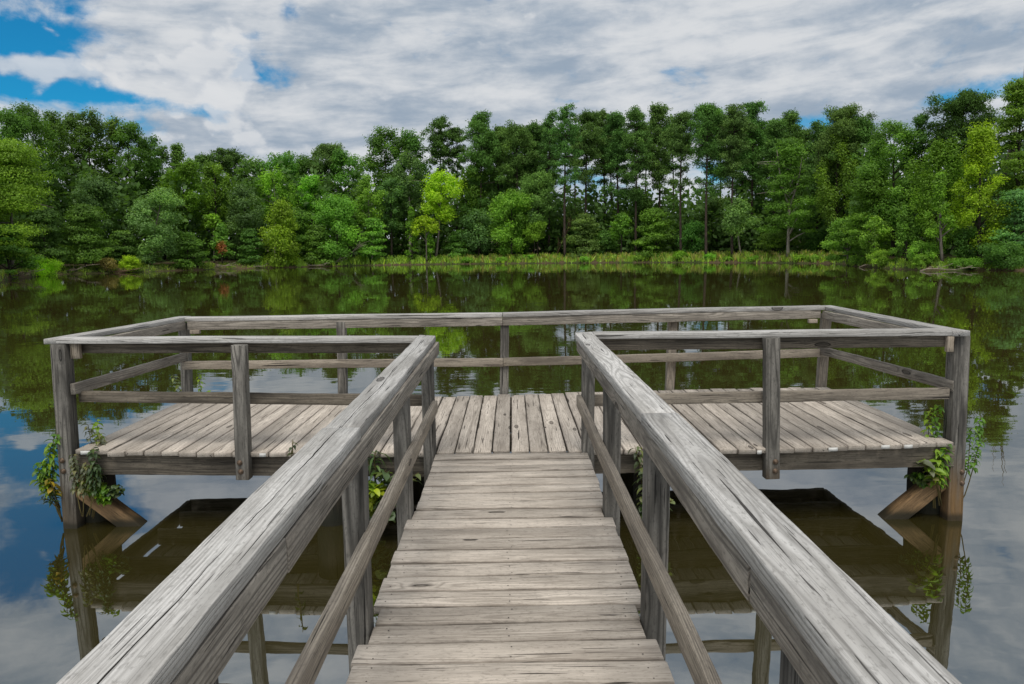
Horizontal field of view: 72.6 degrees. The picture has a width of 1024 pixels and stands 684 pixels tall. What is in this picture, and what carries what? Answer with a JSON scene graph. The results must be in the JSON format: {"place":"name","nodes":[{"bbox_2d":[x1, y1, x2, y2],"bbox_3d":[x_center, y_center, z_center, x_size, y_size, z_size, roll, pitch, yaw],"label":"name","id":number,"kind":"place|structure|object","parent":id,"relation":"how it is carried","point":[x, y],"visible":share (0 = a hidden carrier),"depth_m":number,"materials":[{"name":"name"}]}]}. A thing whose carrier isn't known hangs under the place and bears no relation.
{"place":"outdoors","nodes":[
{"label":"outdoors","id":0,"kind":"place"},
{"bbox_2d":[0,263,1023,683],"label":"pond water","id":1,"kind":"structure","parent":0,"point":[948,595],"depth_m":8.74,"materials":[{"name":"green liquid"}]},
{"bbox_2d":[44,305,969,683],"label":"wooden pier","id":2,"kind":"structure","parent":1,"relation":"in","point":[510,561],"depth_m":3.69,"materials":[{"name":"grey wood"}]},
{"bbox_2d":[29,433,62,521],"bbox_3d":[-3.710,1.107,5.603,0.256,0.752,0.208,-1,8,0],"label":"climbing plant","id":3,"kind":"object","parent":2,"relation":"attached to","point":[45,479],"visible":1,"depth_m":5.59,"materials":[{"name":"green plant"}]},
{"bbox_2d":[68,419,107,518],"bbox_3d":[-3.401,1.054,5.661,0.307,0.794,0.366,-1,8,0],"label":"climbing plant","id":4,"kind":"object","parent":2,"relation":"attached to","point":[97,476],"visible":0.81,"depth_m":5.55,"materials":[{"name":"green plant"}]},
{"bbox_2d":[77,480,124,506],"bbox_3d":[-3.313,1.228,5.629,0.403,0.259,0.169,-1,8,0],"label":"climbing plant","id":5,"kind":"object","parent":2,"relation":"attached to","point":[114,491],"visible":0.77,"depth_m":5.60,"materials":[{"name":"green plant"}]},
{"bbox_2d":[368,470,420,521],"bbox_3d":[-0.958,1.222,5.352,0.569,0.526,0.403,-1,8,0],"label":"climbing plant","id":6,"kind":"object","parent":2,"relation":"attached to","point":[376,494],"visible":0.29,"depth_m":5.26,"materials":[{"name":"green plant"}]},
{"bbox_2d":[914,404,953,507],"bbox_3d":[3.345,0.947,5.524,0.264,0.865,0.414,6,10,40],"label":"climbing plant","id":7,"kind":"object","parent":2,"relation":"attached to","point":[938,473],"visible":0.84,"depth_m":5.51,"materials":[{"name":"green plant"}]},
{"bbox_2d":[963,416,985,497],"bbox_3d":[3.712,0.975,5.624,0.165,0.776,0.124,-4,8,-21],"label":"climbing plant","id":8,"kind":"object","parent":2,"relation":"attached to","point":[975,460],"visible":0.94,"depth_m":5.60,"materials":[{"name":"green plant"}]},
{"bbox_2d":[0,237,1023,282],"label":"ground","id":9,"kind":"structure","parent":0,"point":[167,261],"depth_m":99.55,"materials":[{"name":"green plant"}]},
{"bbox_2d":[0,107,40,257],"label":"broadleaf tree","id":10,"kind":"object","parent":9,"relation":"on","point":[15,124],"visible":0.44,"depth_m":80.64,"materials":[{"name":"green plant"}]},
{"bbox_2d":[0,224,47,277],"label":"broadleaf tree","id":11,"kind":"object","parent":9,"relation":"on","point":[25,261],"visible":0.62,"depth_m":68.76,"materials":[{"name":"green plant"}]},
{"bbox_2d":[0,137,61,267],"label":"broadleaf tree","id":12,"kind":"object","parent":9,"relation":"on","point":[15,158],"visible":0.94,"depth_m":70.06,"materials":[{"name":"green plant"}]},
{"bbox_2d":[0,98,68,218],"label":"broadleaf tree","id":13,"kind":"object","parent":9,"relation":"on","point":[37,127],"visible":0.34,"depth_m":91.60,"materials":[{"name":"green plant"}]},
{"bbox_2d":[22,205,74,265],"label":"broadleaf tree","id":14,"kind":"object","parent":9,"relation":"on","point":[46,216],"visible":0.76,"depth_m":84.16,"materials":[{"name":"green plant"}]},
{"bbox_2d":[31,108,76,213],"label":"broadleaf tree","id":15,"kind":"object","parent":9,"relation":"on","point":[54,122],"visible":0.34,"depth_m":98.25,"materials":[{"name":"green plant"}]},
{"bbox_2d":[54,111,97,237],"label":"broadleaf tree","id":16,"kind":"object","parent":9,"relation":"on","point":[70,120],"visible":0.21,"depth_m":102.85,"materials":[{"name":"green plant"}]},
{"bbox_2d":[50,203,120,267],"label":"broadleaf tree","id":17,"kind":"object","parent":9,"relation":"on","point":[83,231],"visible":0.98,"depth_m":87.24,"materials":[{"name":"green plant"}]},
{"bbox_2d":[65,106,114,247],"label":"broadleaf tree","id":18,"kind":"object","parent":9,"relation":"on","point":[92,126],"visible":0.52,"depth_m":101.34,"materials":[{"name":"green plant"}]},
{"bbox_2d":[67,174,120,263],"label":"broadleaf tree","id":19,"kind":"object","parent":9,"relation":"on","point":[92,185],"visible":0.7,"depth_m":93.30,"materials":[{"name":"green plant"}]},
{"bbox_2d":[92,113,134,223],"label":"broadleaf tree","id":20,"kind":"object","parent":9,"relation":"on","point":[110,124],"visible":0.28,"depth_m":104.57,"materials":[{"name":"green plant"}]},
{"bbox_2d":[105,230,148,264],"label":"tree","id":21,"kind":"object","parent":9,"relation":"on","point":[125,238],"visible":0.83,"depth_m":92.82,"materials":[{"name":"green plant"}]},
{"bbox_2d":[0,261,258,279],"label":"short grass","id":22,"kind":"structure","parent":9,"relation":"on","point":[211,265],"depth_m":91.30,"materials":[{"name":"green plant"}]},
{"bbox_2d":[102,120,158,232],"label":"broadleaf tree","id":23,"kind":"object","parent":9,"relation":"on","point":[130,131],"visible":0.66,"depth_m":103.99,"materials":[{"name":"green plant"}]},
{"bbox_2d":[131,133,165,238],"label":"broadleaf tree","id":24,"kind":"object","parent":9,"relation":"on","point":[158,172],"visible":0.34,"depth_m":107.11,"materials":[{"name":"green plant"}]},
{"bbox_2d":[123,183,184,264],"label":"broadleaf tree","id":25,"kind":"object","parent":9,"relation":"on","point":[163,199],"visible":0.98,"depth_m":94.46,"materials":[{"name":"green plant"}]},
{"bbox_2d":[157,157,210,258],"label":"broadleaf tree","id":26,"kind":"object","parent":9,"relation":"on","point":[188,170],"visible":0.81,"depth_m":105.90,"materials":[{"name":"green plant"}]},
{"bbox_2d":[167,231,214,267],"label":"broadleaf tree","id":27,"kind":"object","parent":9,"relation":"on","point":[187,242],"visible":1,"depth_m":98.14,"materials":[{"name":"green plant"}]},
{"bbox_2d":[193,161,238,260],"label":"broadleaf tree","id":28,"kind":"object","parent":9,"relation":"on","point":[218,191],"visible":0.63,"depth_m":110.94,"materials":[{"name":"green plant"}]},
{"bbox_2d":[208,222,235,262],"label":"broadleaf tree","id":29,"kind":"object","parent":9,"relation":"on","point":[222,245],"visible":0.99,"depth_m":105.15,"materials":[{"name":"green plant"}]},
{"bbox_2d":[210,146,246,239],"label":"pine tree","id":30,"kind":"object","parent":9,"relation":"on","point":[226,158],"visible":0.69,"depth_m":124.48,"materials":[{"name":"green plant"}]},
{"bbox_2d":[224,182,266,258],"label":"broadleaf tree","id":31,"kind":"object","parent":9,"relation":"on","point":[239,197],"visible":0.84,"depth_m":108.61,"materials":[{"name":"green plant"}]},
{"bbox_2d":[236,228,263,263],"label":"tree","id":32,"kind":"object","parent":9,"relation":"on","point":[248,253],"visible":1,"depth_m":106.60,"materials":[{"name":"green plant"}]},
{"bbox_2d":[254,164,298,256],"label":"broadleaf tree","id":33,"kind":"object","parent":9,"relation":"on","point":[268,180],"visible":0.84,"depth_m":116.06,"materials":[{"name":"green plant"}]},
{"bbox_2d":[253,150,303,209],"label":"broadleaf tree","id":34,"kind":"object","parent":9,"relation":"on","point":[286,159],"visible":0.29,"depth_m":126.08,"materials":[{"name":"green plant"}]},
{"bbox_2d":[258,197,303,267],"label":"broadleaf tree","id":35,"kind":"object","parent":9,"relation":"on","point":[282,213],"visible":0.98,"depth_m":107.12,"materials":[{"name":"green plant"}]},
{"bbox_2d":[272,207,322,259],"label":"broadleaf tree","id":36,"kind":"object","parent":9,"relation":"on","point":[300,234],"visible":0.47,"depth_m":112.63,"materials":[{"name":"green plant"}]},
{"bbox_2d":[295,173,331,223],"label":"broadleaf tree","id":37,"kind":"object","parent":9,"relation":"on","point":[307,181],"visible":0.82,"depth_m":120.39,"materials":[{"name":"green plant"}]},
{"bbox_2d":[300,224,335,263],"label":"tree","id":38,"kind":"object","parent":9,"relation":"on","point":[312,243],"visible":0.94,"depth_m":112.31,"materials":[{"name":"green plant"}]},
{"bbox_2d":[306,142,346,197],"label":"pine tree","id":39,"kind":"object","parent":9,"relation":"on","point":[322,151],"visible":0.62,"depth_m":131.86,"materials":[{"name":"green plant"}]},
{"bbox_2d":[310,192,366,261],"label":"broadleaf tree","id":40,"kind":"object","parent":9,"relation":"on","point":[334,207],"visible":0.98,"depth_m":113.04,"materials":[{"name":"green plant"}]},
{"bbox_2d":[322,148,372,255],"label":"broadleaf tree","id":41,"kind":"object","parent":9,"relation":"on","point":[343,158],"visible":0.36,"depth_m":130.74,"materials":[{"name":"green plant"}]},
{"bbox_2d":[352,173,387,246],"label":"broadleaf tree","id":42,"kind":"object","parent":9,"relation":"on","point":[363,187],"visible":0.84,"depth_m":119.17,"materials":[{"name":"green plant"}]},
{"bbox_2d":[355,217,387,259],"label":"broadleaf tree","id":43,"kind":"object","parent":9,"relation":"on","point":[374,225],"visible":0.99,"depth_m":117.38,"materials":[{"name":"green plant"}]},
{"bbox_2d":[360,125,407,256],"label":"broadleaf tree","id":44,"kind":"object","parent":9,"relation":"on","point":[378,144],"visible":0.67,"depth_m":128.91,"materials":[{"name":"green plant"}]},
{"bbox_2d":[373,175,410,255],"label":"broadleaf tree","id":45,"kind":"object","parent":9,"relation":"on","point":[395,192],"visible":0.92,"depth_m":122.23,"materials":[{"name":"green plant"}]},
{"bbox_2d":[392,144,425,255],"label":"broadleaf tree","id":46,"kind":"object","parent":9,"relation":"on","point":[412,162],"visible":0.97,"depth_m":123.86,"materials":[{"name":"green plant"}]},
{"bbox_2d":[386,127,432,210],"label":"broadleaf tree","id":47,"kind":"object","parent":9,"relation":"on","point":[414,144],"visible":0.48,"depth_m":130.47,"materials":[{"name":"green plant"}]},
{"bbox_2d":[411,215,439,261],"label":"broadleaf tree","id":48,"kind":"object","parent":9,"relation":"on","point":[429,224],"visible":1,"depth_m":117.90,"materials":[{"name":"green plant"}]},
{"bbox_2d":[420,115,461,254],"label":"pine tree","id":49,"kind":"object","parent":9,"relation":"on","point":[439,148],"visible":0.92,"depth_m":130.67,"materials":[{"name":"green plant"}]},
{"bbox_2d":[419,168,466,256],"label":"broadleaf tree","id":50,"kind":"object","parent":9,"relation":"on","point":[436,201],"visible":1,"depth_m":118.58,"materials":[{"name":"green plant"}]},
{"bbox_2d":[444,125,468,229],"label":"pine tree","id":51,"kind":"object","parent":9,"relation":"on","point":[454,131],"visible":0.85,"depth_m":132.30,"materials":[{"name":"green plant"}]},
{"bbox_2d":[442,229,475,256],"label":"tree","id":52,"kind":"object","parent":9,"relation":"on","point":[454,238],"visible":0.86,"depth_m":121.23,"materials":[{"name":"green plant"}]},
{"bbox_2d":[455,161,493,253],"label":"broadleaf tree","id":53,"kind":"object","parent":9,"relation":"on","point":[473,199],"visible":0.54,"depth_m":123.81,"materials":[{"name":"green plant"}]},
{"bbox_2d":[457,208,498,254],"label":"broadleaf tree","id":54,"kind":"object","parent":9,"relation":"on","point":[475,219],"visible":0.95,"depth_m":120.59,"materials":[{"name":"green plant"}]},
{"bbox_2d":[456,109,509,253],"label":"pine tree","id":55,"kind":"object","parent":9,"relation":"on","point":[479,123],"visible":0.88,"depth_m":122.90,"materials":[{"name":"green plant"}]},
{"bbox_2d":[484,188,533,256],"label":"broadleaf tree","id":56,"kind":"object","parent":9,"relation":"on","point":[509,236],"visible":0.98,"depth_m":117.96,"materials":[{"name":"green plant"}]},
{"bbox_2d":[1,130,1023,265],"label":"woods","id":57,"kind":"object","parent":9,"relation":"on","point":[596,209],"visible":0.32,"depth_m":115.62,"materials":[{"name":"green plant"}]},
{"bbox_2d":[495,119,539,253],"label":"pine tree","id":58,"kind":"object","parent":9,"relation":"on","point":[518,136],"visible":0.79,"depth_m":122.66,"materials":[{"name":"green plant"}]},
{"bbox_2d":[520,119,551,253],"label":"pine tree","id":59,"kind":"object","parent":9,"relation":"on","point":[536,129],"visible":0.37,"depth_m":126.28,"materials":[{"name":"green plant"}]},
{"bbox_2d":[517,169,556,255],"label":"tree","id":60,"kind":"object","parent":9,"relation":"on","point":[535,183],"visible":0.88,"depth_m":118.18,"materials":[{"name":"green plant"}]},
{"bbox_2d":[535,109,564,253],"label":"pine tree","id":61,"kind":"object","parent":9,"relation":"on","point":[549,120],"visible":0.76,"depth_m":122.25,"materials":[{"name":"green plant"}]},
{"bbox_2d":[251,249,852,267],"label":"green grass","id":62,"kind":"structure","parent":9,"relation":"on","point":[391,259],"depth_m":113.80,"materials":[{"name":"green plant"}]},
{"bbox_2d":[547,102,584,256],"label":"pine tree","id":63,"kind":"object","parent":9,"relation":"on","point":[563,146],"visible":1,"depth_m":113.88,"materials":[{"name":"green plant"}]},
{"bbox_2d":[561,213,604,258],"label":"broadleaf tree","id":64,"kind":"object","parent":9,"relation":"on","point":[584,225],"visible":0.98,"depth_m":116.34,"materials":[{"name":"green plant"}]},
{"bbox_2d":[568,109,605,247],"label":"pine tree","id":65,"kind":"object","parent":9,"relation":"on","point":[589,143],"visible":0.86,"depth_m":119.66,"materials":[{"name":"green plant"}]},
{"bbox_2d":[593,108,614,230],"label":"pine tree","id":66,"kind":"object","parent":9,"relation":"on","point":[600,122],"visible":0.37,"depth_m":125.12,"materials":[{"name":"green plant"}]},
{"bbox_2d":[595,109,638,247],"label":"pine tree","id":67,"kind":"object","parent":9,"relation":"on","point":[615,153],"visible":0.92,"depth_m":119.84,"materials":[{"name":"green plant"}]},
{"bbox_2d":[609,212,632,253],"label":"broadleaf tree","id":68,"kind":"object","parent":9,"relation":"on","point":[621,220],"visible":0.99,"depth_m":113.29,"materials":[{"name":"green plant"}]},
{"bbox_2d":[618,105,654,251],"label":"pine tree","id":69,"kind":"object","parent":9,"relation":"on","point":[637,165],"visible":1,"depth_m":115.46,"materials":[{"name":"green plant"}]},
{"bbox_2d":[441,249,842,262],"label":"dry grass","id":70,"kind":"structure","parent":9,"relation":"on","point":[773,253],"depth_m":109.81,"materials":[{"name":"green plant"}]},
{"bbox_2d":[629,207,678,257],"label":"broadleaf tree","id":71,"kind":"object","parent":9,"relation":"on","point":[658,228],"visible":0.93,"depth_m":111.15,"materials":[{"name":"green plant"}]},
{"bbox_2d":[641,101,675,208],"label":"pine tree","id":72,"kind":"object","parent":9,"relation":"on","point":[657,170],"visible":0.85,"depth_m":117.61,"materials":[{"name":"green plant"}]},
{"bbox_2d":[663,110,695,250],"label":"pine tree","id":73,"kind":"object","parent":9,"relation":"on","point":[678,141],"visible":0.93,"depth_m":106.89,"materials":[{"name":"green plant"}]},
{"bbox_2d":[675,219,707,253],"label":"broadleaf tree","id":74,"kind":"object","parent":9,"relation":"on","point":[690,232],"visible":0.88,"depth_m":109.67,"materials":[{"name":"green plant"}]},
{"bbox_2d":[686,102,736,256],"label":"pine tree","id":75,"kind":"object","parent":9,"relation":"on","point":[705,115],"visible":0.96,"depth_m":101.96,"materials":[{"name":"green plant"}]},
{"bbox_2d":[696,194,736,252],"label":"broadleaf tree","id":76,"kind":"object","parent":9,"relation":"on","point":[720,202],"visible":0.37,"depth_m":113.34,"materials":[{"name":"green plant"}]},
{"bbox_2d":[712,102,758,257],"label":"pine tree","id":77,"kind":"object","parent":9,"relation":"on","point":[738,144],"visible":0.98,"depth_m":100.10,"materials":[{"name":"green plant"}]},
{"bbox_2d":[720,195,761,254],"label":"broadleaf tree","id":78,"kind":"object","parent":9,"relation":"on","point":[735,214],"visible":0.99,"depth_m":101.24,"materials":[{"name":"green plant"}]},
{"bbox_2d":[729,100,769,252],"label":"pine tree","id":79,"kind":"object","parent":9,"relation":"on","point":[754,110],"visible":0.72,"depth_m":109.31,"materials":[{"name":"green plant"}]},
{"bbox_2d":[753,118,794,247],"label":"pine tree","id":80,"kind":"object","parent":9,"relation":"on","point":[774,126],"visible":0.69,"depth_m":103.88,"materials":[{"name":"green plant"}]},
{"bbox_2d":[751,229,804,251],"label":"bush","id":81,"kind":"object","parent":9,"relation":"on","point":[780,237],"visible":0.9,"depth_m":98.93,"materials":[{"name":"green plant"}]},
{"bbox_2d":[753,136,818,256],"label":"broadleaf tree","id":82,"kind":"object","parent":9,"relation":"on","point":[792,157],"visible":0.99,"depth_m":94.11,"materials":[{"name":"green plant"}]},
{"bbox_2d":[767,107,812,246],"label":"pine tree","id":83,"kind":"object","parent":9,"relation":"on","point":[791,118],"visible":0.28,"depth_m":104.58,"materials":[{"name":"green plant"}]},
{"bbox_2d":[801,120,832,240],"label":"pine tree","id":84,"kind":"object","parent":9,"relation":"on","point":[817,124],"visible":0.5,"depth_m":98.77,"materials":[{"name":"green plant"}]},
{"bbox_2d":[812,133,860,250],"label":"broadleaf tree","id":85,"kind":"object","parent":9,"relation":"on","point":[832,196],"visible":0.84,"depth_m":88.79,"materials":[{"name":"green plant"}]},
{"bbox_2d":[818,217,869,260],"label":"broadleaf tree","id":86,"kind":"object","parent":9,"relation":"on","point":[838,234],"visible":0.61,"depth_m":78.91,"materials":[{"name":"green plant"}]},
{"bbox_2d":[811,102,878,251],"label":"pine tree","id":87,"kind":"object","parent":9,"relation":"on","point":[840,120],"visible":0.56,"depth_m":89.17,"materials":[{"name":"green plant"}]},
{"bbox_2d":[824,113,900,236],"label":"pine tree","id":88,"kind":"object","parent":9,"relation":"on","point":[865,124],"visible":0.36,"depth_m":87.60,"materials":[{"name":"green plant"}]},
{"bbox_2d":[838,168,905,252],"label":"broadleaf tree","id":89,"kind":"object","parent":9,"relation":"on","point":[863,190],"visible":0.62,"depth_m":71.99,"materials":[{"name":"green plant"}]},
{"bbox_2d":[856,216,893,264],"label":"broadleaf tree","id":90,"kind":"object","parent":9,"relation":"on","point":[874,224],"visible":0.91,"depth_m":69.99,"materials":[{"name":"green plant"}]},
{"bbox_2d":[850,118,932,255],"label":"broadleaf tree","id":91,"kind":"object","parent":9,"relation":"on","point":[901,135],"visible":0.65,"depth_m":70.44,"materials":[{"name":"green plant"}]},
{"bbox_2d":[888,205,924,260],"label":"broadleaf tree","id":92,"kind":"object","parent":9,"relation":"on","point":[905,217],"visible":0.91,"depth_m":65.50,"materials":[{"name":"green plant"}]},
{"bbox_2d":[898,112,937,249],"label":"pine tree","id":93,"kind":"object","parent":9,"relation":"on","point":[920,120],"visible":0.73,"depth_m":69.66,"materials":[{"name":"green plant"}]},
{"bbox_2d":[906,240,943,260],"bbox_3d":[37.029,-7.978,62.506,3.016,2.364,2.530,4,9,31],"label":"bush","id":94,"kind":"object","parent":9,"relation":"on","point":[930,250],"visible":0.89,"depth_m":62.24,"materials":[{"name":"green plant"}]},
{"bbox_2d":[844,256,1023,269],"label":"grass","id":95,"kind":"structure","parent":9,"relation":"on","point":[901,261],"depth_m":62.64,"materials":[{"name":"green plant"}]},
{"bbox_2d":[903,131,974,257],"bbox_3d":[39.557,-13.417,64.626,5.674,11.581,5.240,-1,8,0],"label":"broadleaf tree","id":96,"kind":"object","parent":9,"relation":"on","point":[939,156],"visible":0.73,"depth_m":63.75,"materials":[{"name":"green plant"}]},
{"bbox_2d":[924,171,960,261],"bbox_3d":[37.579,-10.803,60.912,2.908,8.144,2.358,-1,8,0],"label":"broadleaf tree","id":97,"kind":"object","parent":9,"relation":"on","point":[940,179],"visible":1,"depth_m":60.65,"materials":[{"name":"green plant"}]},
{"bbox_2d":[922,88,1002,253],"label":"pine tree","id":98,"kind":"object","parent":9,"relation":"on","point":[955,110],"visible":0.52,"depth_m":66.67,"materials":[{"name":"green plant"}]},
{"bbox_2d":[952,227,986,258],"bbox_3d":[41.044,-8.676,62.432,3.475,3.327,3.160,-6,9,-37],"label":"broadleaf tree","id":99,"kind":"object","parent":9,"relation":"on","point":[964,237],"visible":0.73,"depth_m":61.95,"materials":[{"name":"green plant"}]},
{"bbox_2d":[947,119,1018,259],"bbox_3d":[40.703,-12.925,60.099,5.662,12.534,4.631,2,8,20],"label":"broadleaf tree","id":100,"kind":"object","parent":9,"relation":"on","point":[980,150],"visible":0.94,"depth_m":59.73,"materials":[{"name":"green plant"}]},
{"bbox_2d":[977,239,1023,270],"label":"bush","id":101,"kind":"object","parent":9,"relation":"on","point":[1007,254],"visible":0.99,"depth_m":57.53,"materials":[{"name":"green plant"}]},
{"bbox_2d":[988,77,1023,254],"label":"broadleaf tree","id":102,"kind":"object","parent":9,"relation":"on","point":[1013,95],"visible":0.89,"depth_m":61.38,"materials":[{"name":"green plant"}]},
{"bbox_2d":[988,188,1023,250],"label":"broadleaf tree","id":103,"kind":"object","parent":9,"relation":"on","point":[1016,219],"visible":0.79,"depth_m":58.40,"materials":[{"name":"green plant"}]},
{"bbox_2d":[0,0,1023,239],"label":"sky","id":104,"kind":"structure","parent":0,"point":[257,77],"materials":[{"name":"white"}]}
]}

